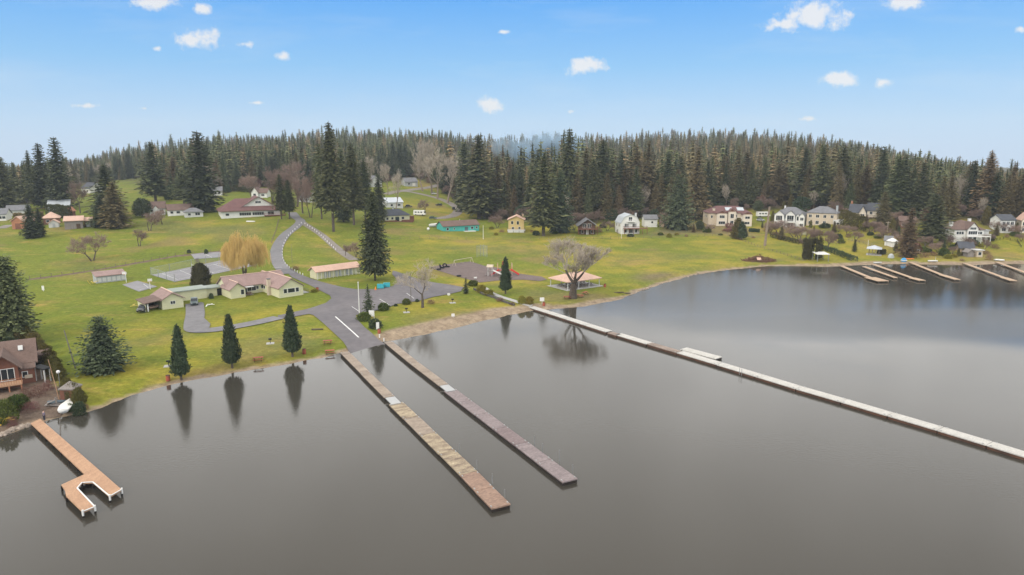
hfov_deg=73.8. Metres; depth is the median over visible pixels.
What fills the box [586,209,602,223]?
bare tree
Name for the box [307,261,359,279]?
picnic building
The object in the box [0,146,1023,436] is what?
ground
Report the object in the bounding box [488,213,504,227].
bare tree
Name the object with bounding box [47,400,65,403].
tender
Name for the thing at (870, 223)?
bare tree
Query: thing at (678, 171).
cedar tree
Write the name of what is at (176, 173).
dark fir tree
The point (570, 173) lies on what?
tall fir tree
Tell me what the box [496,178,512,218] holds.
cedar tree
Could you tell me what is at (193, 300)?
parked car
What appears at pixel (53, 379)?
mast
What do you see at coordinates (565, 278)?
picnic shelter
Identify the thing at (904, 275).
private dock
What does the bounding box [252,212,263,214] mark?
window
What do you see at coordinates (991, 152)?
cedar tree
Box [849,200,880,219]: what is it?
house
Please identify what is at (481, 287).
yellow shrub
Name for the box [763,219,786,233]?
bare tree
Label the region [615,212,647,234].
house
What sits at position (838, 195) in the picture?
cedar tree
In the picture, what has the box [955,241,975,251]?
boathouse
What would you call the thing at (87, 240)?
bare tree
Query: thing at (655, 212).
dark shrub
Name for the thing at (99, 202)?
dark fir tree
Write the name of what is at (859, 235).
bare tree
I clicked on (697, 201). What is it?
cedar tree
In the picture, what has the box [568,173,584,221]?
cedar tree
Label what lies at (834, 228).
cedar tree
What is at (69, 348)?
pole
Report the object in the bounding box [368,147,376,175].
fir tree
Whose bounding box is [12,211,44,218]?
hedge
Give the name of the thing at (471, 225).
house
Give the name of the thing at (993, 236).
bare tree
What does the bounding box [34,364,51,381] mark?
arbour
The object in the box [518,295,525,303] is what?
yellow shrub
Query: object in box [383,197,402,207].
house
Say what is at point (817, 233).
bare tree
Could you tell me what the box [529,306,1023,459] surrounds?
floating dock
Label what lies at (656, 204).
cedar tree
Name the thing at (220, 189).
house
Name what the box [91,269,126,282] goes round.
storage shed
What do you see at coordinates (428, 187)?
gravel road
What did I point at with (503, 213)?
bare tree
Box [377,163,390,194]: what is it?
bare poplar
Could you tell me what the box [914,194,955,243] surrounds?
fir tree
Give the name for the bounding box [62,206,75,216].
hut
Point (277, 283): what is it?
clubhouse
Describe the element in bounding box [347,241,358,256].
bare tree
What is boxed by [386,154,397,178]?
dark fir tree
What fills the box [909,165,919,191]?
tall fir tree
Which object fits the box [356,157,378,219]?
tall fir tree
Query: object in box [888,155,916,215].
dark fir tree
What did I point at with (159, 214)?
bare tree
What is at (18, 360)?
lake cabin
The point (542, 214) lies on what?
fir tree
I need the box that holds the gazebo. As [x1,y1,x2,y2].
[866,245,881,255]
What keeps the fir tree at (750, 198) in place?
on the ground
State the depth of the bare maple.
187.38 m
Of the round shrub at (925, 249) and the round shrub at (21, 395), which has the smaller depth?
the round shrub at (21, 395)
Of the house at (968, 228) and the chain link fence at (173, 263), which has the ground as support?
the house at (968, 228)
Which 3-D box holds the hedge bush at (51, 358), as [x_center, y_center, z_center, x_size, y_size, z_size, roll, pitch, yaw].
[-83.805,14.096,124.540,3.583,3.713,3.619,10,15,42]
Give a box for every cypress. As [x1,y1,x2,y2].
[168,324,192,380]
[220,314,243,368]
[281,304,302,356]
[498,256,512,293]
[769,211,774,221]
[787,194,793,206]
[888,218,896,231]
[979,206,991,224]
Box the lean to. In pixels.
[84,217,92,226]
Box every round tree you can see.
[131,197,152,217]
[696,220,704,230]
[752,200,764,210]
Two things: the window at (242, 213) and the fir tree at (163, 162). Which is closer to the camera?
the window at (242, 213)
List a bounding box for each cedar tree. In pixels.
[65,157,74,183]
[68,159,79,186]
[83,161,88,181]
[94,182,135,229]
[163,157,180,186]
[212,159,223,187]
[247,157,257,184]
[292,153,298,186]
[414,153,424,178]
[425,151,436,181]
[450,169,455,197]
[481,160,494,215]
[488,156,503,216]
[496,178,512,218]
[508,185,518,216]
[528,177,540,218]
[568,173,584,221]
[573,146,595,208]
[598,172,615,219]
[609,164,622,208]
[614,185,623,214]
[617,166,630,210]
[620,146,650,211]
[639,141,658,212]
[648,183,662,213]
[652,174,666,214]
[663,177,673,214]
[673,168,685,207]
[685,146,711,220]
[685,167,707,209]
[714,154,730,205]
[718,156,734,188]
[729,146,744,206]
[732,152,759,205]
[742,161,757,205]
[761,181,766,206]
[764,178,770,204]
[765,164,790,205]
[777,226,785,239]
[781,172,789,199]
[797,164,814,200]
[802,177,810,201]
[817,162,829,205]
[828,160,845,209]
[831,221,836,231]
[848,164,865,203]
[857,165,873,203]
[871,192,893,227]
[892,207,922,257]
[896,218,899,230]
[937,177,952,219]
[942,176,960,218]
[957,162,982,209]
[968,154,1003,216]
[975,150,998,205]
[992,224,1001,235]
[994,174,1016,215]
[1004,162,1018,197]
[1009,171,1023,221]
[1009,176,1018,204]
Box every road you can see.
[270,212,304,273]
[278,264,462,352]
[382,191,462,218]
[396,184,438,191]
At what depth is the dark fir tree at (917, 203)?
328.82 m
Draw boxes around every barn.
[10,215,33,228]
[63,215,83,229]
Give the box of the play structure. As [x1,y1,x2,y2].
[491,261,518,274]
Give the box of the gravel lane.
[303,222,356,259]
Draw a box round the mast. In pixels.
[48,359,59,399]
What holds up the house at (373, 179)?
on the ground
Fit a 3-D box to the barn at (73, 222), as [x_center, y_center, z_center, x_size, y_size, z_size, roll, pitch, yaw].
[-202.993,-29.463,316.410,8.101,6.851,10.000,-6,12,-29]
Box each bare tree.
[65,181,86,212]
[66,231,111,260]
[132,229,148,245]
[142,213,160,230]
[152,209,165,223]
[239,173,260,195]
[261,167,291,201]
[270,159,305,206]
[291,177,308,212]
[298,171,316,217]
[343,244,348,255]
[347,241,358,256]
[417,199,429,211]
[442,186,449,192]
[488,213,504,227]
[496,209,507,218]
[515,207,530,220]
[570,212,582,223]
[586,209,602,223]
[600,220,614,230]
[616,207,629,213]
[639,207,649,214]
[705,224,714,231]
[729,197,738,205]
[760,198,776,207]
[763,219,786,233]
[779,224,804,236]
[780,221,797,227]
[789,227,807,238]
[802,227,816,237]
[812,228,827,236]
[825,228,838,249]
[828,201,844,209]
[842,224,860,233]
[851,231,864,240]
[862,220,879,231]
[870,221,883,232]
[874,226,889,237]
[875,229,898,237]
[886,211,898,218]
[899,219,918,224]
[916,236,936,245]
[928,241,942,252]
[936,237,955,246]
[947,246,957,251]
[955,203,967,216]
[960,236,976,245]
[965,208,986,220]
[981,238,991,248]
[982,233,995,241]
[987,220,1009,228]
[1008,225,1023,234]
[1015,232,1023,240]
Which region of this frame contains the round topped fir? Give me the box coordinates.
[0,253,42,340]
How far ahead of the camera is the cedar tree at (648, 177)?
411.05 m
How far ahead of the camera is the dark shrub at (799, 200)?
392.00 m
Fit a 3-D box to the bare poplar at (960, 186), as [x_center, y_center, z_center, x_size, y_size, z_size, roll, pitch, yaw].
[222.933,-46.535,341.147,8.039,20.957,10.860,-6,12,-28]
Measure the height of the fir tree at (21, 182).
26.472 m
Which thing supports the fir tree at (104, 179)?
on the ground
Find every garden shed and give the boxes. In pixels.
[58,381,82,399]
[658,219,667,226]
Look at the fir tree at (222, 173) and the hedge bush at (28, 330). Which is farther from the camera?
the fir tree at (222, 173)
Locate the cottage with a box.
[182,208,203,217]
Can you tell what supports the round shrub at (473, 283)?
on the ground
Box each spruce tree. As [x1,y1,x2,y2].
[66,315,138,377]
[548,170,576,232]
[657,173,697,230]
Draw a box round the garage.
[641,215,658,226]
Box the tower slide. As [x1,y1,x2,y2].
[486,264,500,274]
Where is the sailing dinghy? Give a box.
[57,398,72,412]
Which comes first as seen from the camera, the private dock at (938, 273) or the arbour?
the arbour
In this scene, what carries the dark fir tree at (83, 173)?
on the ground
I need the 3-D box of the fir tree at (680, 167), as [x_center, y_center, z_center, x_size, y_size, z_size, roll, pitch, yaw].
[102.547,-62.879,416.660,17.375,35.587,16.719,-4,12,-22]
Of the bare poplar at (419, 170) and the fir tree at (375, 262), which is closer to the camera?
the fir tree at (375, 262)
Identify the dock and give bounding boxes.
[31,419,122,517]
[340,351,510,512]
[384,341,577,485]
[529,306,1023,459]
[839,266,888,282]
[862,266,897,277]
[871,264,925,281]
[908,262,959,280]
[962,263,1016,282]
[995,262,1023,273]
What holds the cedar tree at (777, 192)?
on the ground
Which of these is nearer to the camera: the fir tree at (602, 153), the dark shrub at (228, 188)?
the fir tree at (602, 153)
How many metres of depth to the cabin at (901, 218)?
321.90 m
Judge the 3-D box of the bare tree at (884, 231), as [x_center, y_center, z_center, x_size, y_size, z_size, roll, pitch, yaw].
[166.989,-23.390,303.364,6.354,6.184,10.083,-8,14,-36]
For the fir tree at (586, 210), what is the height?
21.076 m
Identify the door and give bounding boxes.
[15,223,20,228]
[181,293,190,300]
[192,291,202,298]
[217,288,221,295]
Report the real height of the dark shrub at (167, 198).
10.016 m
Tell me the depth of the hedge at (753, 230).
348.74 m
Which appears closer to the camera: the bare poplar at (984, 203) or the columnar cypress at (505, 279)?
the columnar cypress at (505, 279)
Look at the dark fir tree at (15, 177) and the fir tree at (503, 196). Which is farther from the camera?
the dark fir tree at (15, 177)
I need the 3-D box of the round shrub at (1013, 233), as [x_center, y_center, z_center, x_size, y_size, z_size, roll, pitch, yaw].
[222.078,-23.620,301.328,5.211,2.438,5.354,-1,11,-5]
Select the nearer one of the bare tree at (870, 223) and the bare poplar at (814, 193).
the bare tree at (870, 223)
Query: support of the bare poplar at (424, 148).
on the ground
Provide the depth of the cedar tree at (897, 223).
317.01 m
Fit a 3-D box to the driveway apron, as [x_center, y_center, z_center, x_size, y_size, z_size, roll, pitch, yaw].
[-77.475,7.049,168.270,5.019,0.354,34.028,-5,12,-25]
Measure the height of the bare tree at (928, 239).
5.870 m
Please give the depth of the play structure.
227.63 m
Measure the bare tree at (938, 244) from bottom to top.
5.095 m
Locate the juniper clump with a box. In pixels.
[189,262,211,285]
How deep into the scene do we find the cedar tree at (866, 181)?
372.68 m
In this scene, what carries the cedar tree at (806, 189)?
on the ground
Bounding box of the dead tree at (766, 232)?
[763,207,770,245]
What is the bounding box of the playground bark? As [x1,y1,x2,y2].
[429,261,546,281]
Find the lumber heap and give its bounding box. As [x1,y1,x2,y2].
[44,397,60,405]
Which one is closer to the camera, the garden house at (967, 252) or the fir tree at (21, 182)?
the garden house at (967, 252)
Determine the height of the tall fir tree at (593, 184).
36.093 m
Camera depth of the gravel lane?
290.78 m
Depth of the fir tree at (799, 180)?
411.80 m
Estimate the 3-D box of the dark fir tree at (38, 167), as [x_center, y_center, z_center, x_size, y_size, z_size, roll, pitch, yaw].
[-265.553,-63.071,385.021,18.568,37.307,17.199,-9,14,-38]
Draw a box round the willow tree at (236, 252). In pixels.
[220,230,271,273]
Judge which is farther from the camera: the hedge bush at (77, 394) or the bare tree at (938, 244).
the bare tree at (938, 244)
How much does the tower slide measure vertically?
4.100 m
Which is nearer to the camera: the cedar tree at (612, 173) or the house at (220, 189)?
the cedar tree at (612, 173)
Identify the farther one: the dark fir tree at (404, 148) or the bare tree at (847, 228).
the dark fir tree at (404, 148)
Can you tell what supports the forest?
on the ground
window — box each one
[0,368,15,381]
[22,371,27,377]
[239,212,250,215]
[247,285,255,291]
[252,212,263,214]
[287,288,294,292]
[787,215,793,220]
[968,231,977,234]
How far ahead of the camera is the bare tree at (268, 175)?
384.83 m
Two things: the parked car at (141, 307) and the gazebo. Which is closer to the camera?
the parked car at (141, 307)
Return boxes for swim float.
[680,347,721,359]
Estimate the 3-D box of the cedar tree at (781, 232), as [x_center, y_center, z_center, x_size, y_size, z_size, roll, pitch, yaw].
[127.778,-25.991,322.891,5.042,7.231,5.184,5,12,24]
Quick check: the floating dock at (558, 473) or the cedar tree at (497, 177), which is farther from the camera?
the cedar tree at (497, 177)
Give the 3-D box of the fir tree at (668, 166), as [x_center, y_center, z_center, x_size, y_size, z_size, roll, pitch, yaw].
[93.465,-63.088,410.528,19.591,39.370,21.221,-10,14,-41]
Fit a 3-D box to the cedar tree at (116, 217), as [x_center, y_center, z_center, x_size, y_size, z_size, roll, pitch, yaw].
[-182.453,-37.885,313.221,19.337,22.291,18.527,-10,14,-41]
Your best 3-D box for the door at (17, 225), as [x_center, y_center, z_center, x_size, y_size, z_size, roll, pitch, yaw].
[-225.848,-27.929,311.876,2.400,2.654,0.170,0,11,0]
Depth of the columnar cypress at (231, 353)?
128.42 m
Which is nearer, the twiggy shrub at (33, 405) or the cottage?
the twiggy shrub at (33, 405)
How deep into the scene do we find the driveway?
161.63 m
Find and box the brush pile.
[740,254,776,262]
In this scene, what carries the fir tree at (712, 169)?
on the ground
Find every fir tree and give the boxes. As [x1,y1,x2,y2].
[0,157,24,207]
[10,169,23,202]
[17,161,28,202]
[18,203,43,238]
[20,150,38,204]
[23,143,51,207]
[33,208,46,236]
[39,137,83,206]
[61,155,71,190]
[78,161,83,181]
[82,161,85,181]
[83,165,131,212]
[85,196,107,227]
[87,165,97,181]
[112,157,118,179]
[120,161,125,179]
[123,151,134,178]
[125,150,134,177]
[133,142,171,200]
[159,155,169,184]
[168,170,193,203]
[173,167,180,187]
[175,130,226,211]
[220,166,229,189]
[230,162,241,189]
[243,149,256,177]
[256,155,264,185]
[261,155,271,186]
[267,156,274,172]
[269,174,286,218]
[271,148,278,169]
[276,149,281,168]
[279,149,288,173]
[281,180,297,218]
[297,153,306,179]
[297,155,305,190]
[304,159,312,184]
[308,144,324,218]
[310,122,351,231]
[310,155,315,184]
[330,149,355,221]
[339,142,369,224]
[355,192,393,280]
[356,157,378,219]
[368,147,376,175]
[373,154,384,181]
[373,174,387,220]
[386,140,396,163]
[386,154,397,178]
[394,148,405,170]
[398,142,406,172]
[402,141,414,173]
[406,149,414,176]
[430,161,438,180]
[438,153,445,185]
[438,155,451,193]
[451,143,473,211]
[456,134,503,218]
[494,181,510,215]
[507,167,521,205]
[515,166,526,206]
[518,152,569,235]
[520,170,535,209]
[527,149,541,192]
[547,171,557,198]
[548,162,564,207]
[557,129,585,211]
[580,159,610,210]
[580,168,589,213]
[582,186,592,218]
[590,141,624,202]
[608,177,616,217]
[614,150,627,192]
[622,179,632,212]
[625,165,645,215]
[653,151,677,203]
[673,155,689,200]
[703,160,717,203]
[705,187,711,207]
[709,157,719,202]
[715,164,734,205]
[730,168,746,205]
[741,160,759,207]
[756,157,771,196]
[791,148,815,196]
[807,144,832,205]
[818,146,855,205]
[842,183,856,208]
[851,239,857,251]
[866,146,893,202]
[873,154,911,215]
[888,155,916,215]
[904,162,935,218]
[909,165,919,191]
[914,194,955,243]
[960,160,981,214]
[977,173,1005,216]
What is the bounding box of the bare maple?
[543,237,611,298]
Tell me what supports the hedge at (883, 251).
on the ground
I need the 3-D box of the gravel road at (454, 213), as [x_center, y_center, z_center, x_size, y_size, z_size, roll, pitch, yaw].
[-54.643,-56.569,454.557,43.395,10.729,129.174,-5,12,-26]
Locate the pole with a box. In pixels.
[64,330,75,367]
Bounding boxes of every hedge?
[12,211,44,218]
[45,203,72,218]
[233,184,252,191]
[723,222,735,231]
[748,228,759,232]
[769,233,799,243]
[801,237,823,259]
[817,244,858,260]
[838,209,866,231]
[877,249,886,254]
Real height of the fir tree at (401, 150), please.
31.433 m
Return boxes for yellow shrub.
[474,284,485,292]
[484,289,494,295]
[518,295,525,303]
[524,296,533,304]
[942,254,953,258]
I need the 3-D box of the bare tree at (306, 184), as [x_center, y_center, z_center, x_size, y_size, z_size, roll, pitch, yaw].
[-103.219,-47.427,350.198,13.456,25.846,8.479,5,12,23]
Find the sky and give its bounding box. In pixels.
[0,0,1023,167]
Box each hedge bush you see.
[14,330,25,338]
[20,326,37,338]
[25,332,42,338]
[36,337,46,345]
[37,343,53,350]
[38,349,57,364]
[42,355,63,374]
[47,361,67,380]
[58,377,72,394]
[64,381,84,399]
[70,387,87,403]
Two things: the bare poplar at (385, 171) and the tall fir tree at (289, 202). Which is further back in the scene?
the bare poplar at (385, 171)
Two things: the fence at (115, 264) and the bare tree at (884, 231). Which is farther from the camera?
the bare tree at (884, 231)
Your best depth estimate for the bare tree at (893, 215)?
330.09 m
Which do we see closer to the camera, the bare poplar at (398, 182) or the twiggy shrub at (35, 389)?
the twiggy shrub at (35, 389)
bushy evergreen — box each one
[729,218,741,238]
[735,221,748,239]
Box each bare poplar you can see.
[360,157,377,177]
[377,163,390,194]
[390,169,403,208]
[409,137,435,193]
[410,158,430,190]
[423,147,448,198]
[442,151,461,202]
[640,186,650,215]
[722,183,729,201]
[810,190,817,208]
[833,172,848,193]
[946,174,969,213]
[977,198,989,211]
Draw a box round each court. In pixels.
[123,281,157,290]
[153,261,253,281]
[191,252,220,258]
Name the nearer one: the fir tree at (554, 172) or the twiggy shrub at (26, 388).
the twiggy shrub at (26, 388)
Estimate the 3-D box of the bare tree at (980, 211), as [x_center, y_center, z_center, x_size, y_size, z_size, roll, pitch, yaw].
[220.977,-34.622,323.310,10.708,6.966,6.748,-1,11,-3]
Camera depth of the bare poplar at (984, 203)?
322.10 m
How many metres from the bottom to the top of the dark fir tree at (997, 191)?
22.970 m
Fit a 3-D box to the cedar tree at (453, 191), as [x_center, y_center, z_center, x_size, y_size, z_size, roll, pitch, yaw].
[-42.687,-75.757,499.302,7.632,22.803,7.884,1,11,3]
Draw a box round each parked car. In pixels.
[136,304,146,311]
[190,297,197,304]
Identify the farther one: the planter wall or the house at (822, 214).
the house at (822, 214)
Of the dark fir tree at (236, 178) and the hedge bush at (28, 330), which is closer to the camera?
the hedge bush at (28, 330)
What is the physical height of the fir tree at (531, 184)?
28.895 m
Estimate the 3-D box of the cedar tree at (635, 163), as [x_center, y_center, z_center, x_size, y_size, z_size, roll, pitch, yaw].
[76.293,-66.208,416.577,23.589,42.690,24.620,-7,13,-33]
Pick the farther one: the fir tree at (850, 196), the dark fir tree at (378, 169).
the dark fir tree at (378, 169)
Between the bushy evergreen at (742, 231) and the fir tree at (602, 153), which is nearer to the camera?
the bushy evergreen at (742, 231)
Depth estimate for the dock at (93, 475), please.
84.96 m
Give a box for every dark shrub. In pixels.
[0,337,18,341]
[71,401,86,415]
[164,185,174,199]
[223,186,231,192]
[368,318,383,329]
[394,167,407,178]
[514,204,526,220]
[603,208,618,220]
[648,209,658,218]
[792,196,813,209]
[819,223,830,228]
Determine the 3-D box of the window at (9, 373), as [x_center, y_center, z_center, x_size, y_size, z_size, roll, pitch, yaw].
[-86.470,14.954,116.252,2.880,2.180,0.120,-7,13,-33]
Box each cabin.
[0,337,37,391]
[898,216,915,227]
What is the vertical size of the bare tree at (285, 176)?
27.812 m
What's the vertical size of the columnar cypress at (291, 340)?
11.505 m
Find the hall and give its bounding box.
[216,195,285,218]
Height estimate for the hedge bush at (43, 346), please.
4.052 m
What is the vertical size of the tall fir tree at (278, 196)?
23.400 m
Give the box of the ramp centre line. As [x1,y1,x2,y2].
[335,316,358,336]
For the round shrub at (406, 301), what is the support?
on the ground
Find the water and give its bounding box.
[0,264,1023,574]
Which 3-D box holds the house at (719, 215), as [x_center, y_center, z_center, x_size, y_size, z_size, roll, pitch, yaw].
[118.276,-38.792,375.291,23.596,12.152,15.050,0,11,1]
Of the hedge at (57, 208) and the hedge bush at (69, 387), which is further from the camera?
the hedge at (57, 208)
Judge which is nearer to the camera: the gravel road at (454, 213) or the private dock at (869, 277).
the private dock at (869, 277)
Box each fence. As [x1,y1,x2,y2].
[29,249,219,278]
[150,254,219,281]
[392,233,720,239]
[729,236,803,259]
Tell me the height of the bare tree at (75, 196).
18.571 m
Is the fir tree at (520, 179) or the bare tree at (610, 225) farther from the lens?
the fir tree at (520, 179)
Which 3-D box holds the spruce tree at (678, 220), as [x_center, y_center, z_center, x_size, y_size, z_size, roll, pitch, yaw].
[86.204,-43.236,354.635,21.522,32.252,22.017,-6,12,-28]
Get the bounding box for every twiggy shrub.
[4,416,19,427]
[17,387,32,398]
[17,401,42,414]
[23,384,52,398]
[42,379,54,390]
[757,194,767,207]
[983,254,994,260]
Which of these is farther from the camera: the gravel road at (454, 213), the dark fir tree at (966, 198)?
the gravel road at (454, 213)
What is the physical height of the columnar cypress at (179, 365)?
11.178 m
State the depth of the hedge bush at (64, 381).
114.10 m
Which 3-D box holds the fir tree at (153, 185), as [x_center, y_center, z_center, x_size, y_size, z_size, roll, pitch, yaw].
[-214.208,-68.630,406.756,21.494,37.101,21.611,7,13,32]
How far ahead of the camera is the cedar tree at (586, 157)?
403.80 m
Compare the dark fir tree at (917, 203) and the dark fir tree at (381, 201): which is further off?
the dark fir tree at (381, 201)
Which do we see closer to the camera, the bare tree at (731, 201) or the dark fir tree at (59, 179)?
the dark fir tree at (59, 179)
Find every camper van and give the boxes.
[413,210,425,215]
[756,212,767,216]
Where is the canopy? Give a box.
[812,252,829,261]
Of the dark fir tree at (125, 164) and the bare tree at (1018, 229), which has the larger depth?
the dark fir tree at (125, 164)
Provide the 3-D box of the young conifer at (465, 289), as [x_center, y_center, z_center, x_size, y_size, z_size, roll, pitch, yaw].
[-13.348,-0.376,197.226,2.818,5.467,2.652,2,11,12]
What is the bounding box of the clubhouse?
[135,270,308,311]
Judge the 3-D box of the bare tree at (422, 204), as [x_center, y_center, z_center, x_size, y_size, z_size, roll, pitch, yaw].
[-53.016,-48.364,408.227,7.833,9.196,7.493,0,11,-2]
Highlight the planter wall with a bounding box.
[473,288,514,305]
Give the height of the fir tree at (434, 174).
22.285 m
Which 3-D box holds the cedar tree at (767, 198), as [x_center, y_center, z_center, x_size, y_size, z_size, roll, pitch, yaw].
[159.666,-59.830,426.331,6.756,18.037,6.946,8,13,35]
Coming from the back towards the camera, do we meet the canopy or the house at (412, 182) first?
the house at (412, 182)
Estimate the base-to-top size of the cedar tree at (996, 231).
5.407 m
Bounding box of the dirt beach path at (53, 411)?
[21,394,61,417]
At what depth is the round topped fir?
140.71 m
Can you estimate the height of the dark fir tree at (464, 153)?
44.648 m
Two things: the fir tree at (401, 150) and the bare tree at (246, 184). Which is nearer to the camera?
the bare tree at (246, 184)
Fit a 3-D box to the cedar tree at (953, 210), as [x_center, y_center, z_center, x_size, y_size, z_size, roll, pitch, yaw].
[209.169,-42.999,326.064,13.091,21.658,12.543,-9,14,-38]
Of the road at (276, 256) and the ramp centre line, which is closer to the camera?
the ramp centre line
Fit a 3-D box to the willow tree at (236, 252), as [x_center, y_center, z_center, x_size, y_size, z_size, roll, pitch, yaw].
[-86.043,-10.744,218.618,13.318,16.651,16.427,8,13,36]
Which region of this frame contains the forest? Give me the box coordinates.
[2,124,1023,212]
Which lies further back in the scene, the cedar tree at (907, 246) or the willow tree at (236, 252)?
the cedar tree at (907, 246)
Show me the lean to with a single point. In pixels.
(85, 219)
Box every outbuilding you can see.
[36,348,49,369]
[47,199,70,211]
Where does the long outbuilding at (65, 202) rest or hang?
on the ground
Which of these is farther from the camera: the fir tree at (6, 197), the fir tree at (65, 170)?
the fir tree at (65, 170)
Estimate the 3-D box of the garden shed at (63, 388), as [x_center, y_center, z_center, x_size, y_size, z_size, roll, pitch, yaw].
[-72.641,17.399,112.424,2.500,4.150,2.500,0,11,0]
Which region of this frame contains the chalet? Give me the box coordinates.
[575,217,597,234]
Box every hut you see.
[47,219,60,227]
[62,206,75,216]
[886,238,897,246]
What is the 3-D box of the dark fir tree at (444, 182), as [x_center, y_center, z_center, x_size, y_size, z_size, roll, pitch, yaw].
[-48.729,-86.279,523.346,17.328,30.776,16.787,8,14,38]
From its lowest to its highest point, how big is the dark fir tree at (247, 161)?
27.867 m
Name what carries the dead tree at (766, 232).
on the ground
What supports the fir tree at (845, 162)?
on the ground
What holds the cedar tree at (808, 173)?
on the ground
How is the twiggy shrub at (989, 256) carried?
on the ground
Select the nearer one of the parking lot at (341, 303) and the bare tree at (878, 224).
the parking lot at (341, 303)
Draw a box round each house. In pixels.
[0,208,12,220]
[6,205,30,215]
[42,212,60,224]
[81,182,101,192]
[138,201,165,215]
[166,203,193,215]
[213,186,222,195]
[250,187,270,197]
[369,175,381,186]
[382,207,413,221]
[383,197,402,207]
[401,177,417,186]
[436,219,479,231]
[507,213,525,232]
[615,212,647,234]
[703,206,752,225]
[774,205,806,226]
[806,205,843,225]
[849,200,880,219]
[943,218,990,242]
[961,248,984,256]
[989,214,1016,232]
[1016,212,1023,232]
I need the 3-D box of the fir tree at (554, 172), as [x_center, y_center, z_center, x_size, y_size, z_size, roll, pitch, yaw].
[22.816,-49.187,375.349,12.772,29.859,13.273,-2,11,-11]
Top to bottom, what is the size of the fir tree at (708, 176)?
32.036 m
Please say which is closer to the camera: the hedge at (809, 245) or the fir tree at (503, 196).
the hedge at (809, 245)
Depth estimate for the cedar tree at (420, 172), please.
597.31 m
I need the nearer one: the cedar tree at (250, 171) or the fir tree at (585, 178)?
the fir tree at (585, 178)
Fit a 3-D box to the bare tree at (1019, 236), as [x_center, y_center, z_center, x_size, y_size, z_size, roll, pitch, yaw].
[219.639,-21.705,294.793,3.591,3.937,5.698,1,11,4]
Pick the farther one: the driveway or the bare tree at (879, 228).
the bare tree at (879, 228)
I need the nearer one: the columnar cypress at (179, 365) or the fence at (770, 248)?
the columnar cypress at (179, 365)
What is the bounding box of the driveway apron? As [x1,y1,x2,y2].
[186,302,209,331]
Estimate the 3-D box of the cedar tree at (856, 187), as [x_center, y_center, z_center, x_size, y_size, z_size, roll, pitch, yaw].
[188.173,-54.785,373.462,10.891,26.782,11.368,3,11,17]
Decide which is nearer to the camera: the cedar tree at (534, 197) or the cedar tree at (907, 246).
the cedar tree at (907, 246)
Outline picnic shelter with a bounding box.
[547,271,602,290]
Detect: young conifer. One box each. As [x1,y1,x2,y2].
[361,284,375,312]
[461,279,469,293]
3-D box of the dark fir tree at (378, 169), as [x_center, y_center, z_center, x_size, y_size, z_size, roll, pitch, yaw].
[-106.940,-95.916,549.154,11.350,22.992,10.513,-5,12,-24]
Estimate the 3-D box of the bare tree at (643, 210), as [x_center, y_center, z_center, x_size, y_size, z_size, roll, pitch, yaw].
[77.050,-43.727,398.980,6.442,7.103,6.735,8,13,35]
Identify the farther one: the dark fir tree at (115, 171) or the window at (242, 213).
the dark fir tree at (115, 171)
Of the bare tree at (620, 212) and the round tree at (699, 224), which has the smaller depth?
the round tree at (699, 224)
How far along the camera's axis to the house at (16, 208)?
357.11 m
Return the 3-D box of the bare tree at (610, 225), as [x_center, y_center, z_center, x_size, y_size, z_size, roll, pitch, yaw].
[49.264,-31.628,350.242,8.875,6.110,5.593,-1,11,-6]
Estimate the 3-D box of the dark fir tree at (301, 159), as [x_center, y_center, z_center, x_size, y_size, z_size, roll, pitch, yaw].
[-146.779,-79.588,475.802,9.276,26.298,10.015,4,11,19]
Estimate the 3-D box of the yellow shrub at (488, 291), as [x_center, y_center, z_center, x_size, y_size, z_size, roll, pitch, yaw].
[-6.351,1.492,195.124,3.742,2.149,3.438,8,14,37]
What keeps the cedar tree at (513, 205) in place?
on the ground
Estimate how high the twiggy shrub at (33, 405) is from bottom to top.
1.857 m
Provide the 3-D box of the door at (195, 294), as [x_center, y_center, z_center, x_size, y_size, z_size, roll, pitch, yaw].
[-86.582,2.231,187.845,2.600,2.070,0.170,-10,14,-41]
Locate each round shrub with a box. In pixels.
[0,398,19,424]
[6,394,25,411]
[13,393,30,405]
[355,311,370,321]
[378,302,390,310]
[402,298,410,304]
[468,280,478,285]
[701,226,710,232]
[921,246,929,252]
[937,247,950,255]
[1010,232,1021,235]
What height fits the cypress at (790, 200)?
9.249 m
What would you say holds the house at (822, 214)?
on the ground
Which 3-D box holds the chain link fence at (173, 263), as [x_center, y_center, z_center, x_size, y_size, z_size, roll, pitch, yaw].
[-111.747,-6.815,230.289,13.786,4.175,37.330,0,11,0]
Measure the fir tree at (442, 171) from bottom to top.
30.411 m
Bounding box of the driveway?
[183,303,283,332]
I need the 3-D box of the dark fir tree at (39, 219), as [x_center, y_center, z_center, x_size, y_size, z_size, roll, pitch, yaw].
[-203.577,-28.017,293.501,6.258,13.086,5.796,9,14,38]
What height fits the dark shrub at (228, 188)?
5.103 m
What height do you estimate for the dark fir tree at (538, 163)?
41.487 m
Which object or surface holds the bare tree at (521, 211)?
on the ground
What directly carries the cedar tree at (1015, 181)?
on the ground
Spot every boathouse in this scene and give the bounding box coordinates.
[884,235,893,245]
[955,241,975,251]
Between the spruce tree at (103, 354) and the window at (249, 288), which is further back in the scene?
the window at (249, 288)
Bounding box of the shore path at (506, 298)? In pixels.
[486,287,532,306]
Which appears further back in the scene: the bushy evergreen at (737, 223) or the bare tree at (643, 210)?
the bare tree at (643, 210)
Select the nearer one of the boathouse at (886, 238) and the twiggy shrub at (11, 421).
the twiggy shrub at (11, 421)

